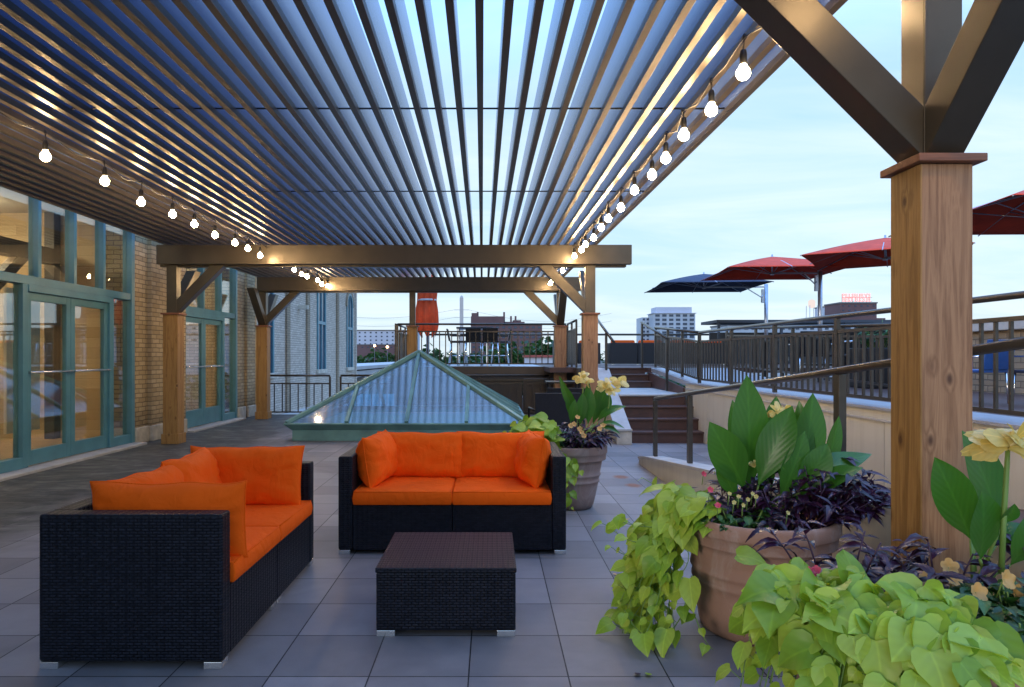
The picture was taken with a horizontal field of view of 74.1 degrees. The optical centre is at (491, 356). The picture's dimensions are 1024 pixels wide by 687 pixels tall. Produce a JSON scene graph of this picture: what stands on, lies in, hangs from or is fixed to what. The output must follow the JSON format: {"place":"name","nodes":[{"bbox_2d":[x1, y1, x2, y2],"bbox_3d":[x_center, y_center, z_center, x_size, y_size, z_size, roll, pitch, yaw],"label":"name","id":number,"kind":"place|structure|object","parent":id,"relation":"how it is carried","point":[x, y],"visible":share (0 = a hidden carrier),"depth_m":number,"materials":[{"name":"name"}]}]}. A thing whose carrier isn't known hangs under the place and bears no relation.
{"place":"outdoors","nodes":[
{"label":"outdoors","id":0,"kind":"place"},
{"bbox_2d":[186,268,356,413],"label":"brick wing","id":1,"kind":"structure","parent":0,"point":[313,333],"depth_m":21.61,"materials":[{"name":"beige brick"}]},
{"bbox_2d":[258,291,276,377],"bbox_3d":[-6.015,-1.095,18.175,0.110,3.349,1.489,0,0,0],"label":"window","id":2,"kind":"structure","parent":1,"relation":"in","point":[272,323],"depth_m":18.64,"materials":[{"name":"teal paint"}]},
{"bbox_2d":[316,293,327,373],"bbox_3d":[-6.015,-1.220,24.075,0.110,3.599,1.489,0,0,0],"label":"window","id":3,"kind":"structure","parent":1,"relation":"in","point":[321,297],"depth_m":24.04,"materials":[{"name":"blue glass"}]},
{"bbox_2d":[283,394,393,413],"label":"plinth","id":4,"kind":"structure","parent":1,"relation":"attached to","point":[367,399],"depth_m":25.02,"materials":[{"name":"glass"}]},
{"bbox_2d":[345,293,353,370],"bbox_3d":[-6.015,-1.145,28.875,0.110,3.449,1.489,0,0,0],"label":"window","id":5,"kind":"structure","parent":1,"relation":"in","point":[349,304],"depth_m":28.85,"materials":[{"name":"blue glass"}]},
{"bbox_2d":[357,344,394,359],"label":"brick terrace","id":6,"kind":"structure","parent":0,"point":[363,350],"depth_m":400.00,"materials":[{"name":"brick"}]},
{"bbox_2d":[357,347,394,362],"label":"leafy tree","id":7,"kind":"object","parent":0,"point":[378,356],"visible":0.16,"depth_m":245.67,"materials":[{"name":"green plant"}]},
{"bbox_2d":[357,330,419,349],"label":"white building","id":8,"kind":"structure","parent":0,"point":[375,336],"depth_m":420.00,"materials":[{"name":"stone"}]},
{"bbox_2d":[0,414,794,686],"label":"terrace floor","id":9,"kind":"structure","parent":0,"point":[315,626],"depth_m":3.31,"materials":[{"name":"grey tile"}]},
{"bbox_2d":[0,187,256,481],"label":"brick building","id":10,"kind":"structure","parent":9,"relation":"on","point":[46,349],"depth_m":10.50,"materials":[{"name":"brick"}]},
{"bbox_2d":[0,197,134,473],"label":"entrance glazing","id":11,"kind":"structure","parent":10,"relation":"attached to","point":[69,294],"depth_m":8.60,"materials":[{"name":"teal paint"}]},
{"bbox_2d":[28,292,73,465],"bbox_3d":[-5.333,0.255,8.176,0.111,2.000,0.823,0,0,0],"label":"door","id":12,"kind":"structure","parent":11,"relation":"in","point":[48,453],"depth_m":8.46,"materials":[{"name":"teal paint"}]},
{"bbox_2d":[71,298,110,455],"bbox_3d":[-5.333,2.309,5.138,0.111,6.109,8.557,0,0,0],"label":"door","id":13,"kind":"structure","parent":11,"relation":"in","point":[98,442],"depth_m":9.22,"materials":[{"name":"teal paint"}]},
{"bbox_2d":[186,268,237,427],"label":"entrance glazing","id":14,"kind":"structure","parent":10,"relation":"attached to","point":[202,316],"depth_m":13.29,"materials":[{"name":"teal paint"}]},
{"bbox_2d":[186,317,205,427],"bbox_3d":[-5.333,0.275,12.151,0.111,1.960,0.813,0,0,0],"label":"door","id":15,"kind":"structure","parent":14,"relation":"in","point":[195,417],"depth_m":12.47,"materials":[{"name":"teal paint"}]},
{"bbox_2d":[204,319,222,423],"bbox_3d":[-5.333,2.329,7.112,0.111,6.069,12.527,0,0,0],"label":"door","id":16,"kind":"structure","parent":14,"relation":"in","point":[213,413],"depth_m":13.10,"materials":[{"name":"teal paint"}]},
{"bbox_2d":[40,461,312,668],"bbox_3d":[-1.490,0.978,3.545,0.787,0.645,1.460,0,0,0],"label":"wicker sofa","id":17,"kind":"object","parent":9,"relation":"on","point":[149,585],"visible":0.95,"depth_m":2.81,"materials":[{"name":"wicker"}]},
{"bbox_2d":[107,465,183,483],"bbox_3d":[-1.656,0.725,3.319,0.230,0.343,0.579,0,0,0],"label":"throw pillow","id":18,"kind":"object","parent":17,"relation":"on","point":[167,474],"visible":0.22,"depth_m":3.31,"materials":[{"name":"orange fabric"}]},
{"bbox_2d":[90,480,247,557],"bbox_3d":[-1.436,0.726,3.015,0.697,0.350,0.191,0,0,0],"label":"throw pillow","id":19,"kind":"object","parent":17,"relation":"on","point":[117,495],"visible":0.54,"depth_m":2.97,"materials":[{"name":"orange fabric"}]},
{"bbox_2d":[160,447,221,482],"bbox_3d":[-1.663,0.715,3.780,0.257,0.350,0.577,0,0,0],"label":"throw pillow","id":20,"kind":"object","parent":17,"relation":"on","point":[200,465],"visible":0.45,"depth_m":3.73,"materials":[{"name":"orange fabric"}]},
{"bbox_2d":[190,445,304,504],"bbox_3d":[-1.476,0.720,4.079,0.697,0.369,0.218,0,0,0],"label":"throw pillow","id":21,"kind":"object","parent":17,"relation":"on","point":[271,475],"visible":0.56,"depth_m":4.00,"materials":[{"name":"orange fabric"}]},
{"bbox_2d":[270,374,330,412],"bbox_3d":[-4.335,0.848,15.220,1.469,0.904,0.055,0,0,0],"label":"terrace railing","id":22,"kind":"object","parent":9,"relation":"on","point":[300,375],"visible":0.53,"depth_m":15.21,"materials":[{"name":"brown metal"}]},
{"bbox_2d":[284,350,523,440],"bbox_3d":[-1.300,0.587,12.220,3.764,1.424,3.764,0,0,0],"label":"pyramid skylight","id":23,"kind":"object","parent":9,"relation":"on","point":[351,422],"visible":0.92,"depth_m":11.65,"materials":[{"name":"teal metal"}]},
{"bbox_2d":[340,374,549,412],"bbox_3d":[-1.040,0.848,15.220,4.719,0.904,0.055,0,0,0],"label":"terrace railing","id":24,"kind":"object","parent":9,"relation":"on","point":[448,375],"visible":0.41,"depth_m":15.21,"materials":[{"name":"brown metal"}]},
{"bbox_2d":[375,532,516,636],"bbox_3d":[-0.210,1.139,3.459,0.656,0.322,0.645,0,0,0],"label":"coffee table","id":25,"kind":"object","parent":9,"relation":"on","point":[445,580],"visible":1,"depth_m":3.14,"materials":[{"name":"wicker"}]},
{"bbox_2d":[338,442,565,553],"bbox_3d":[-0.256,0.978,4.829,1.500,0.645,0.802,0,0,0],"label":"wicker sofa","id":26,"kind":"object","parent":9,"relation":"on","point":[527,515],"visible":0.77,"depth_m":4.45,"materials":[{"name":"wicker"}]},
{"bbox_2d":[355,429,397,487],"bbox_3d":[-0.801,0.715,4.801,0.231,0.349,0.536,0,0,13],"label":"throw pillow","id":27,"kind":"object","parent":26,"relation":"on","point":[377,457],"visible":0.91,"depth_m":4.59,"materials":[{"name":"orange fabric"}]},
{"bbox_2d":[377,431,467,477],"bbox_3d":[-0.511,0.725,5.009,0.676,0.346,0.229,0,0,0],"label":"throw pillow","id":28,"kind":"object","parent":26,"relation":"on","point":[420,454],"visible":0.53,"depth_m":4.92,"materials":[{"name":"orange fabric"}]},
{"bbox_2d":[456,431,544,478],"bbox_3d":[0.069,0.725,5.011,0.656,0.346,0.231,0,0,0],"label":"throw pillow","id":29,"kind":"object","parent":26,"relation":"on","point":[488,454],"visible":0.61,"depth_m":4.92,"materials":[{"name":"orange fabric"}]},
{"bbox_2d":[513,429,550,487],"bbox_3d":[0.281,0.715,4.779,0.227,0.350,0.534,0,0,-6],"label":"throw pillow","id":30,"kind":"object","parent":26,"relation":"on","point":[531,460],"visible":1,"depth_m":4.56,"materials":[{"name":"orange fabric"}]},
{"bbox_2d":[0,0,1023,576],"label":"pergola","id":31,"kind":"object","parent":9,"relation":"on","point":[272,126],"visible":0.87,"depth_m":4.39,"materials":[{"name":"brown wood"}]},
{"bbox_2d":[0,112,328,287],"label":"string lights","id":32,"kind":"object","parent":31,"relation":"hanging from","point":[45,155],"visible":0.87,"depth_m":6.39,"materials":[{"name":"white glass"}]},
{"bbox_2d":[548,27,760,284],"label":"string lights","id":33,"kind":"object","parent":31,"relation":"hanging from","point":[743,72],"visible":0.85,"depth_m":4.76,"materials":[{"name":"white glass"}]},
{"bbox_2d":[528,393,579,433],"bbox_3d":[0.784,0.870,8.553,0.567,0.861,0.642,0,0,-5],"label":"wicker chair","id":34,"kind":"object","parent":9,"relation":"on","point":[552,406],"visible":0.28,"depth_m":8.27,"materials":[{"name":"black wicker"}]},
{"bbox_2d":[545,381,580,426],"bbox_3d":[1.180,0.850,11.150,0.560,0.900,0.500,0,0,0],"label":"side table","id":35,"kind":"object","parent":9,"relation":"on","point":[548,384],"visible":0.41,"depth_m":10.93,"materials":[{"name":"black metal"}]},
{"bbox_2d":[547,388,585,425],"bbox_3d":[1.113,0.870,9.853,0.567,0.861,0.642,0,0,8],"label":"wicker chair","id":36,"kind":"object","parent":9,"relation":"on","point":[558,390],"visible":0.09,"depth_m":9.55,"materials":[{"name":"black wicker"}]},
{"bbox_2d":[561,444,606,510],"bbox_3d":[0.700,1.026,5.880,0.610,0.543,0.610,0,0,0],"label":"planter pot","id":37,"kind":"object","parent":9,"relation":"on","point":[589,460],"visible":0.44,"depth_m":5.67,"materials":[{"name":"ceramic"}]},
{"bbox_2d":[503,412,583,510],"bbox_3d":[0.406,0.851,5.814,0.688,0.779,0.838,0,0,0],"label":"sweet potato vine","id":38,"kind":"object","parent":37,"relation":"in","point":[539,421],"visible":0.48,"depth_m":5.57,"materials":[{"name":"green plant"}]},
{"bbox_2d":[568,415,605,442],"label":"petunia flowers","id":39,"kind":"object","parent":37,"relation":"in","point":[579,428],"visible":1,"depth_m":5.59,"materials":[{"name":"beige plant"}]},
{"bbox_2d":[557,419,619,448],"bbox_3d":[0.758,0.677,5.783,0.629,0.279,0.571,0,0,-25],"label":"purple plant","id":40,"kind":"object","parent":37,"relation":"on","point":[595,440],"visible":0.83,"depth_m":5.70,"materials":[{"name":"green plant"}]},
{"bbox_2d":[559,371,628,447],"bbox_3d":[0.891,0.463,5.891,0.603,0.684,0.285,0,0,0],"label":"canna plant","id":41,"kind":"object","parent":37,"relation":"on","point":[589,405],"visible":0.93,"depth_m":5.83,"materials":[{"name":"green plant"}]},
{"bbox_2d":[598,368,631,444],"bbox_3d":[1.966,0.755,11.600,0.241,1.090,3.200,0,0,0],"label":"stair cheek","id":42,"kind":"object","parent":9,"relation":"on","point":[621,419],"visible":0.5,"depth_m":10.39,"materials":[{"name":"grey concrete"}]},
{"bbox_2d":[598,319,614,369],"bbox_3d":[2.030,-0.293,12.450,0.047,1.299,2.512,0,0,0],"label":"stair handrail","id":43,"kind":"object","parent":42,"relation":"on","point":[607,334],"visible":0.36,"depth_m":11.92,"materials":[{"name":"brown metal"}]},
{"bbox_2d":[608,368,703,442],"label":"staircase","id":44,"kind":"structure","parent":9,"relation":"on","point":[638,395],"depth_m":10.73,"materials":[{"name":"brown wood"}]},
{"bbox_2d":[640,321,668,390],"bbox_3d":[3.100,-0.066,12.925,0.047,1.336,2.059,0,0,0],"label":"stair handrail","id":45,"kind":"object","parent":44,"relation":"on","point":[666,352],"visible":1,"depth_m":11.96,"materials":[{"name":"brown metal"}]},
{"bbox_2d":[690,497,841,645],"bbox_3d":[1.290,1.024,3.270,0.720,0.548,0.720,0,0,0],"label":"planter pot","id":46,"kind":"object","parent":9,"relation":"on","point":[720,573],"visible":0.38,"depth_m":3.04,"materials":[{"name":"ceramic"}]},
{"bbox_2d":[591,476,765,657],"bbox_3d":[0.832,0.980,3.237,0.715,0.734,0.734,0,0,0],"label":"sweet potato vine","id":47,"kind":"object","parent":46,"relation":"in","point":[667,524],"visible":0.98,"depth_m":3.11,"materials":[{"name":"green plant"}]},
{"bbox_2d":[692,468,769,518],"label":"flowers","id":48,"kind":"object","parent":46,"relation":"on","point":[712,469],"visible":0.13,"depth_m":3.35,"materials":[{"name":"plant"}]},
{"bbox_2d":[701,499,773,531],"bbox_3d":[1.130,0.732,3.110,0.360,0.147,0.268,0,0,0],"label":"leafy annual","id":49,"kind":"object","parent":46,"relation":"in","point":[747,519],"visible":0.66,"depth_m":3.07,"materials":[{"name":"green plant"}]},
{"bbox_2d":[727,491,789,524],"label":"flowers","id":50,"kind":"object","parent":46,"relation":"in","point":[738,496],"visible":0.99,"depth_m":3.01,"materials":[{"name":"yellow plant"}]},
{"bbox_2d":[707,375,871,520],"bbox_3d":[1.409,0.447,3.257,0.801,0.718,0.391,0,0,0],"label":"canna plant","id":51,"kind":"object","parent":46,"relation":"in","point":[787,442],"visible":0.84,"depth_m":3.19,"materials":[{"name":"green plant"}]},
{"bbox_2d":[704,478,882,532],"bbox_3d":[1.365,0.697,3.163,0.838,0.259,0.563,0,0,0],"label":"purple plant","id":52,"kind":"object","parent":46,"relation":"on","point":[853,510],"visible":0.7,"depth_m":3.08,"materials":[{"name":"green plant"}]},
{"bbox_2d":[751,457,890,526],"bbox_3d":[1.596,0.623,3.225,0.727,0.328,0.495,0,0,0],"label":"purple plant","id":53,"kind":"object","parent":46,"relation":"in","point":[870,490],"visible":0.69,"depth_m":3.10,"materials":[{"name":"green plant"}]},
{"bbox_2d":[638,456,1023,588],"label":"ramp wall","id":54,"kind":"structure","parent":9,"relation":"on","point":[669,469],"depth_m":3.57,"materials":[{"name":"concrete"}]},
{"bbox_2d":[653,337,1023,462],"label":"ramp handrail","id":55,"kind":"object","parent":54,"relation":"on","point":[839,389],"visible":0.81,"depth_m":3.71,"materials":[{"name":"brown metal"}]},
{"bbox_2d":[647,372,1023,509],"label":"walkway wall","id":56,"kind":"structure","parent":9,"relation":"on","point":[868,431],"depth_m":5.88,"materials":[{"name":"concrete"}]},
{"bbox_2d":[794,567,1019,686],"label":"planter pot","id":57,"kind":"object","parent":9,"relation":"on","point":[993,684],"visible":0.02,"depth_m":2.18,"materials":[{"name":"ceramic"}]},
{"bbox_2d":[745,520,940,591],"bbox_3d":[1.063,0.610,1.999,0.588,0.226,0.272,0,0,5],"label":"purple plant","id":58,"kind":"object","parent":57,"relation":"in","point":[866,561],"visible":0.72,"depth_m":2.04,"materials":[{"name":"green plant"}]},
{"bbox_2d":[715,549,1023,686],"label":"sweet potato vine","id":59,"kind":"object","parent":57,"relation":"in","point":[847,622],"visible":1,"depth_m":1.63,"materials":[{"name":"green plant"}]},
{"bbox_2d":[811,533,1023,596],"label":"purple plant","id":60,"kind":"object","parent":57,"relation":"in","point":[943,576],"visible":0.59,"depth_m":2.00,"materials":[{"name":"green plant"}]},
{"bbox_2d":[931,422,1023,586],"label":"canna plant","id":61,"kind":"object","parent":57,"relation":"on","point":[973,508],"visible":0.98,"depth_m":1.97,"materials":[{"name":"green plant"}]},
{"bbox_2d":[950,577,1023,642],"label":"leafy annual","id":62,"kind":"object","parent":57,"relation":"on","point":[1009,609],"visible":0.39,"depth_m":1.68,"materials":[{"name":"green plant"}]},
{"bbox_2d":[919,558,1023,603],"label":"petunia flowers","id":63,"kind":"object","parent":62,"relation":"on","point":[979,591],"visible":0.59,"depth_m":1.73,"materials":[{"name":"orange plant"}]},
{"bbox_2d":[401,364,542,366],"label":"terrace deck","id":64,"kind":"structure","parent":0,"point":[497,365],"depth_m":17.20,"materials":[{"name":"concrete"}]},
{"bbox_2d":[395,323,406,364],"bbox_3d":[-2.200,-0.277,16.900,0.050,0.994,2.655,0,0,0],"label":"guard railing","id":65,"kind":"object","parent":64,"relation":"on","point":[400,345],"visible":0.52,"depth_m":16.48,"materials":[{"name":"brown metal"}]},
{"bbox_2d":[416,274,438,365],"bbox_3d":[-1.609,-1.110,17.000,0.617,2.660,0.600,0,0,0],"label":"closed umbrella","id":66,"kind":"object","parent":64,"relation":"on","point":[426,308],"visible":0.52,"depth_m":16.85,"materials":[{"name":"red fabric"}]},
{"bbox_2d":[446,329,467,365],"bbox_3d":[-0.824,-0.229,16.500,0.517,0.902,0.469,0,0,0],"label":"bar stool","id":67,"kind":"object","parent":64,"relation":"on","point":[448,335],"visible":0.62,"depth_m":16.31,"materials":[{"name":"silver metal"}]},
{"bbox_2d":[463,328,482,365],"bbox_3d":[-0.420,-0.229,16.096,0.469,0.902,0.517,0,0,0],"label":"bar stool","id":68,"kind":"object","parent":64,"relation":"on","point":[472,337],"visible":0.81,"depth_m":15.88,"materials":[{"name":"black metal"}]},
{"bbox_2d":[456,327,491,365],"bbox_3d":[-0.415,-0.255,16.900,0.870,0.950,0.800,0,0,0],"label":"bar table","id":69,"kind":"object","parent":64,"relation":"on","point":[460,328],"visible":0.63,"depth_m":16.56,"materials":[{"name":"grey metal"}]},
{"bbox_2d":[396,323,565,363],"bbox_3d":[-0.215,-0.277,15.550,3.909,0.994,0.055,0,0,0],"label":"guard railing","id":70,"kind":"object","parent":64,"relation":"on","point":[397,331],"visible":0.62,"depth_m":15.54,"materials":[{"name":"brown metal"}]},
{"bbox_2d":[395,367,580,413],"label":"deck fascia","id":71,"kind":"structure","parent":64,"relation":"attached to","point":[479,370],"depth_m":15.46,"materials":[{"name":"brown wood"}]},
{"bbox_2d":[480,328,499,365],"bbox_3d":[-0.020,-0.229,16.096,0.469,0.902,0.517,0,0,0],"label":"bar stool","id":72,"kind":"object","parent":64,"relation":"on","point":[490,337],"visible":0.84,"depth_m":15.88,"materials":[{"name":"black metal"}]},
{"bbox_2d":[429,334,708,339],"bbox_3d":[3.450,-0.282,22.800,11.138,1.005,0.069,0,0,0],"label":"railing","id":73,"kind":"object","parent":64,"relation":"on","point":[675,335],"visible":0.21,"depth_m":22.77,"materials":[{"name":"brown metal"}]},
{"bbox_2d":[471,312,541,354],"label":"apartment building","id":74,"kind":"structure","parent":0,"point":[476,318],"depth_m":330.00,"materials":[{"name":"brick"}]},
{"bbox_2d":[647,307,695,375],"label":"glass tower","id":75,"kind":"structure","parent":0,"point":[677,317],"depth_m":360.00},
{"bbox_2d":[533,363,831,372],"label":"top deck","id":76,"kind":"structure","parent":0,"point":[569,368],"depth_m":13.97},
{"bbox_2d":[567,319,576,367],"bbox_3d":[1.750,-0.277,14.700,0.047,0.994,1.655,0,0,0],"label":"guard railing","id":77,"kind":"object","parent":76,"relation":"on","point":[572,347],"visible":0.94,"depth_m":14.46,"materials":[{"name":"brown metal"}]},
{"bbox_2d":[577,340,599,364],"bbox_3d":[2.375,-0.117,18.900,1.250,0.675,0.800,0,0,0],"label":"lounge sofa","id":78,"kind":"object","parent":76,"relation":"on","point":[578,353],"visible":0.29,"depth_m":18.50,"materials":[{"name":"black wicker"}]},
{"bbox_2d":[608,340,664,364],"bbox_3d":[3.970,-0.117,18.700,1.500,0.675,0.800,0,0,0],"label":"lounge sofa","id":79,"kind":"object","parent":76,"relation":"on","point":[624,351],"visible":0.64,"depth_m":18.30,"materials":[{"name":"black wicker"}]},
{"bbox_2d":[675,340,723,364],"bbox_3d":[5.600,-0.117,18.700,1.500,0.675,0.800,0,0,0],"label":"lounge sofa","id":80,"kind":"object","parent":76,"relation":"on","point":[706,352],"visible":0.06,"depth_m":18.30,"materials":[{"name":"black wicker"}]},
{"bbox_2d":[644,272,778,363],"bbox_3d":[6.603,-1.135,19.875,3.722,2.710,3.013,0,0,4],"label":"cantilever umbrella","id":81,"kind":"object","parent":76,"relation":"on","point":[693,283],"visible":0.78,"depth_m":19.93,"materials":[{"name":"blue fabric"}]},
{"bbox_2d":[701,254,842,365],"bbox_3d":[7.026,-1.155,16.743,3.007,2.750,2.853,0,0,5],"label":"cantilever umbrella","id":82,"kind":"object","parent":76,"relation":"on","point":[775,268],"visible":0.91,"depth_m":16.79,"materials":[{"name":"red fabric"}]},
{"bbox_2d":[701,320,890,363],"bbox_3d":[9.750,-0.465,21.800,5.500,1.370,1.600,0,0,0],"label":"roof shelter","id":83,"kind":"object","parent":76,"relation":"on","point":[717,335],"visible":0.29,"depth_m":21.53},
{"bbox_2d":[800,235,974,270],"bbox_3d":[8.017,-1.125,13.739,2.855,2.690,2.813,0,0,32],"label":"cantilever umbrella","id":84,"kind":"object","parent":76,"relation":"on","point":[871,253],"visible":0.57,"depth_m":14.36,"materials":[{"name":"red fabric"}]},
{"bbox_2d":[352,0,1023,359],"label":"sky","id":85,"kind":"structure","parent":0,"point":[789,173],"materials":[{"name":"blue"}]},
{"bbox_2d":[651,368,784,385],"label":"sloped walkway","id":86,"kind":"structure","parent":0,"point":[675,376],"depth_m":11.98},
{"bbox_2d":[654,326,698,379],"bbox_3d":[3.300,-0.100,12.170,0.047,1.028,2.915,0,0,0],"label":"guard railing","id":87,"kind":"object","parent":86,"relation":"on","point":[691,358],"visible":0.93,"depth_m":11.83,"materials":[{"name":"brown metal"}]},
{"bbox_2d":[710,325,855,376],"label":"hotel building","id":88,"kind":"structure","parent":0,"point":[797,330],"depth_m":260.00,"materials":[{"name":"stone"}]},
{"bbox_2d":[787,378,831,382],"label":"deck","id":89,"kind":"structure","parent":0,"point":[811,381],"depth_m":11.48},
{"bbox_2d":[788,331,831,380],"bbox_3d":[5.600,-0.011,11.953,0.567,0.861,0.642,0,0,0],"label":"deck chair","id":90,"kind":"object","parent":89,"relation":"on","point":[812,346],"visible":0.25,"depth_m":11.70,"materials":[{"name":"black wicker"}]},
{"bbox_2d":[684,382,1023,428],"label":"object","id":91,"kind":"structure","parent":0,"point":[996,420],"depth_m":6.01,"materials":[{"name":"grey concrete"}]},
{"bbox_2d":[698,291,1023,416],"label":"guard railing","id":92,"kind":"object","parent":91,"relation":"on","point":[836,332],"visible":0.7,"depth_m":6.65,"materials":[{"name":"brown metal"}]},
{"bbox_2d":[824,293,884,319],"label":"brewery building","id":93,"kind":"structure","parent":0,"point":[839,308],"depth_m":300.00,"materials":[{"name":"brick"}]},
{"bbox_2d":[724,383,1023,417],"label":"deck","id":94,"kind":"structure","parent":0,"point":[1003,404],"depth_m":7.17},
{"bbox_2d":[726,323,890,386],"bbox_3d":[4.700,-0.087,10.550,0.047,1.003,5.955,0,0,0],"label":"guard railing","id":95,"kind":"object","parent":94,"relation":"on","point":[793,327],"visible":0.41,"depth_m":9.95,"materials":[{"name":"brown metal"}]},
{"bbox_2d":[850,348,887,387],"bbox_3d":[5.250,0.147,9.150,0.600,0.535,0.500,0,0,0],"label":"planter box","id":96,"kind":"object","parent":94,"relation":"on","point":[859,385],"visible":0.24,"depth_m":8.91,"materials":[{"name":"black plastic"}]},
{"bbox_2d":[854,319,887,347],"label":"shrub","id":97,"kind":"object","parent":96,"relation":"on","point":[867,339],"visible":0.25,"depth_m":9.11,"materials":[{"name":"green plant"}]},
{"bbox_2d":[888,190,1023,236],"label":"cantilever umbrella","id":98,"kind":"object","parent":94,"relation":"on","point":[1003,216],"visible":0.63,"depth_m":10.45,"materials":[{"name":"red fabric"}]},
{"bbox_2d":[972,340,1014,403],"bbox_3d":[4.411,0.135,6.121,0.374,0.568,0.424,0,0,-20],"label":"deck chair","id":99,"kind":"object","parent":94,"relation":"on","point":[1002,362],"visible":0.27,"depth_m":5.97,"materials":[{"name":"blue metal"}]},
{"bbox_2d":[972,321,1023,394],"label":"parapet wall","id":100,"kind":"structure","parent":0,"point":[1003,335],"depth_m":7.78,"materials":[{"name":"beige brick"}]},
{"label":"river","id":101,"kind":"structure","parent":0,"visible":0},
{"bbox_2d":[456,349,503,362],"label":"leafy tree","id":102,"kind":"object","parent":101,"relation":"on","point":[472,360],"visible":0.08,"depth_m":195.85,"materials":[{"name":"green plant"}]},
{"bbox_2d":[476,341,519,362],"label":"leafy tree","id":103,"kind":"object","parent":101,"relation":"on","point":[514,344],"visible":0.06,"depth_m":213.14,"materials":[{"name":"green plant"}]},
{"bbox_2d":[491,343,537,387],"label":"leafy tree","id":104,"kind":"object","parent":101,"relation":"on","point":[502,352],"visible":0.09,"depth_m":206.45,"materials":[{"name":"green plant"}]},
{"bbox_2d":[512,336,552,362],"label":"leafy tree","id":105,"kind":"object","parent":101,"relation":"on","point":[544,347],"visible":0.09,"depth_m":199.29,"materials":[{"name":"green plant"}]},
{"bbox_2d":[524,355,552,362],"bbox_3d":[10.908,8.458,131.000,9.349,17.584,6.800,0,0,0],"label":"river boat","id":106,"kind":"object","parent":101,"relation":"on","point":[538,358],"visible":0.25,"depth_m":128.00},
{"bbox_3d":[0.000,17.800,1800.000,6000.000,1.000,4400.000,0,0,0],"label":"ground","id":107,"kind":"structure","parent":0,"visible":0},
{"bbox_2d":[454,295,468,354],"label":"pylon","id":108,"kind":"object","parent":107,"relation":"on","point":[461,317],"visible":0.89,"depth_m":379.20,"materials":[{"name":"white metal"}]},
{"bbox_2d":[636,317,648,373],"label":"glass tower","id":109,"kind":"structure","parent":107,"relation":"on","point":[638,325],"depth_m":372.00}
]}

